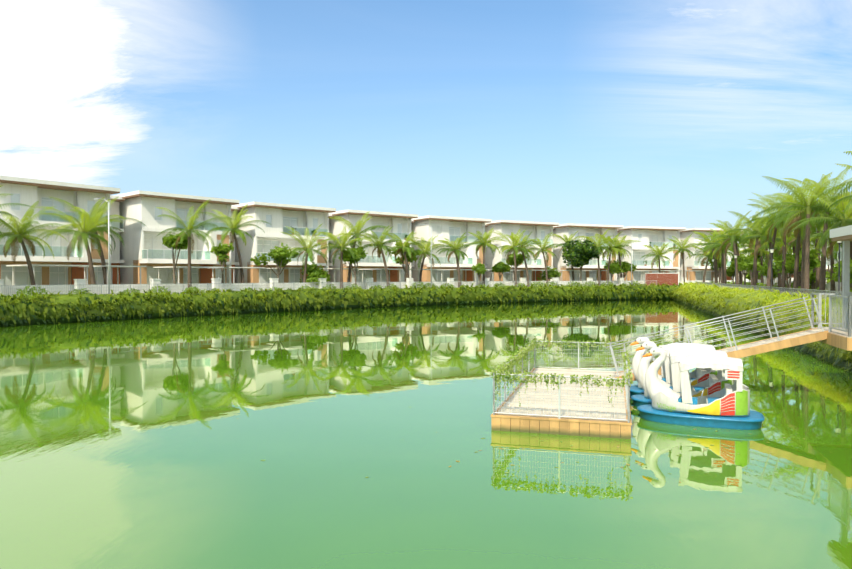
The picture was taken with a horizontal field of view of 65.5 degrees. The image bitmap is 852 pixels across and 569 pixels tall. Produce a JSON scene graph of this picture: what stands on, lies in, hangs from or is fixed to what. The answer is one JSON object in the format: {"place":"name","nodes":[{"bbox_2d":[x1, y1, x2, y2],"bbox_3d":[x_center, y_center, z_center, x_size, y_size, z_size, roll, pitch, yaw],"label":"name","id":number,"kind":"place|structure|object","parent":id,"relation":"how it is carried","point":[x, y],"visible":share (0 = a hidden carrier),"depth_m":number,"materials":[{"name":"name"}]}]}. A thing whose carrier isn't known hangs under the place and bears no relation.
{"place":"outdoors","nodes":[
{"label":"outdoors","id":0,"kind":"place"},
{"bbox_2d":[0,299,851,568],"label":"lake water","id":1,"kind":"structure","parent":0,"point":[162,466],"depth_m":13.30,"materials":[{"name":"green liquid"}]},
{"bbox_2d":[491,368,631,438],"bbox_3d":[4.136,3.281,18.909,3.130,0.622,8.230,0,1,16],"label":"floating dock","id":2,"kind":"object","parent":1,"relation":"on","point":[618,429],"visible":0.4,"depth_m":15.82,"materials":[{"name":"beige wood"}]},
{"bbox_2d":[493,340,629,422],"bbox_3d":[4.136,2.497,18.899,3.044,0.980,8.144,0,1,16],"label":"dock fence","id":3,"kind":"object","parent":2,"relation":"on","point":[627,389],"visible":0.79,"depth_m":15.29,"materials":[{"name":"metal"}]},
{"bbox_2d":[491,339,632,406],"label":"climbing vines","id":4,"kind":"object","parent":3,"relation":"attached to","point":[523,351],"visible":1,"depth_m":15.36,"materials":[{"name":"green plant"}]},
{"bbox_2d":[630,337,716,396],"bbox_3d":[7.376,2.506,19.477,2.886,1.908,1.467,0,2,13],"label":"swan boat","id":5,"kind":"object","parent":1,"relation":"on","point":[697,375],"visible":0.25,"depth_m":19.36,"materials":[{"name":"white plastic"}]},
{"bbox_2d":[631,342,732,406],"bbox_3d":[7.056,2.525,17.943,2.886,1.908,1.467,0,1,18],"label":"swan boat","id":6,"kind":"object","parent":1,"relation":"on","point":[712,383],"visible":0.35,"depth_m":17.70,"materials":[{"name":"white plastic"}]},
{"bbox_2d":[637,347,763,429],"bbox_3d":[6.739,2.544,16.390,2.886,1.908,1.467,0,1,22],"label":"swan boat","id":7,"kind":"object","parent":1,"relation":"on","point":[727,406],"visible":0.96,"depth_m":15.94,"materials":[{"name":"white plastic"}]},
{"bbox_2d":[0,0,851,229],"label":"sky","id":8,"kind":"structure","parent":0,"point":[656,113],"materials":[{"name":"blue"}]},
{"bbox_3d":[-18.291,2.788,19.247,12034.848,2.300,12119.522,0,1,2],"label":"ground","id":9,"kind":"structure","parent":0,"visible":0},
{"bbox_2d":[0,282,681,326],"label":"hedge bank","id":10,"kind":"structure","parent":9,"relation":"on","point":[36,309],"depth_m":65.34,"materials":[{"name":"green plant"}]},
{"bbox_2d":[0,175,835,295],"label":"townhouses","id":11,"kind":"structure","parent":9,"relation":"on","point":[142,258],"depth_m":81.73,"materials":[{"name":"white painted plaster"},{"name":"glass"},{"name":"orange-brown wood"}]},
{"bbox_2d":[0,185,838,288],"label":"palm trees","id":12,"kind":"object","parent":9,"relation":"on","point":[85,232],"depth_m":76.19,"materials":[{"name":"green plant"}]},
{"bbox_2d":[0,280,851,299],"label":"promenade fence","id":13,"kind":"object","parent":9,"relation":"on","point":[790,291],"visible":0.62,"depth_m":62.86,"materials":[{"name":"paint"}]},
{"bbox_2d":[15,232,851,297],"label":"broadleaf trees","id":14,"kind":"object","parent":9,"relation":"on","point":[577,255],"visible":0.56,"depth_m":77.59,"materials":[{"name":"green plant"}]},
{"bbox_2d":[94,198,841,293],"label":"lamp posts","id":15,"kind":"object","parent":9,"relation":"on","point":[772,249],"visible":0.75,"depth_m":56.46,"materials":[{"name":"grey metal"}]},
{"bbox_2d":[645,273,678,285],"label":"brick wall","id":16,"kind":"structure","parent":9,"relation":"on","point":[668,278],"depth_m":107.07,"materials":[{"name":"brown brick"}]},
{"bbox_2d":[669,281,851,372],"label":"bank hedge","id":17,"kind":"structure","parent":9,"relation":"on","point":[714,300],"depth_m":42.87,"materials":[{"name":"green plant"}]},
{"bbox_2d":[692,151,851,296],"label":"palms","id":18,"kind":"structure","parent":9,"relation":"on","point":[805,219],"depth_m":53.58,"materials":[{"name":"green plant"}]},
{"bbox_2d":[758,277,840,292],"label":"garden walls","id":19,"kind":"structure","parent":9,"relation":"on","point":[827,285],"depth_m":66.69,"materials":[{"name":"white"}]},
{"bbox_2d":[809,327,851,350],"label":"platform deck","id":20,"kind":"structure","parent":9,"relation":"on","point":[839,339],"depth_m":18.18,"materials":[{"name":"brown wood"}]},
{"bbox_2d":[615,328,827,380],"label":"gangway ramp","id":21,"kind":"structure","parent":20,"relation":"attached to","point":[794,339],"depth_m":19.45,"materials":[{"name":"brown wood"}]},
{"bbox_2d":[606,296,826,376],"bbox_3d":[8.697,1.686,20.262,6.062,1.140,1.056,-16,-4,16],"label":"gangway railing","id":22,"kind":"object","parent":21,"relation":"on","point":[725,327],"visible":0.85,"depth_m":20.09,"materials":[{"name":"white metal"}]},
{"bbox_2d":[811,293,851,336],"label":"platform railing","id":23,"kind":"object","parent":20,"relation":"on","point":[831,323],"visible":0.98,"depth_m":18.54,"materials":[{"name":"white metal"}]},
{"bbox_2d":[827,244,841,264],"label":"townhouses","id":24,"kind":"structure","parent":9,"relation":"on","point":[828,262],"depth_m":79.72,"materials":[{"name":"white paint"}]},
{"bbox_2d":[830,225,851,328],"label":"pavilion","id":25,"kind":"structure","parent":9,"relation":"on","point":[844,234],"depth_m":19.93,"materials":[{"name":"white"}]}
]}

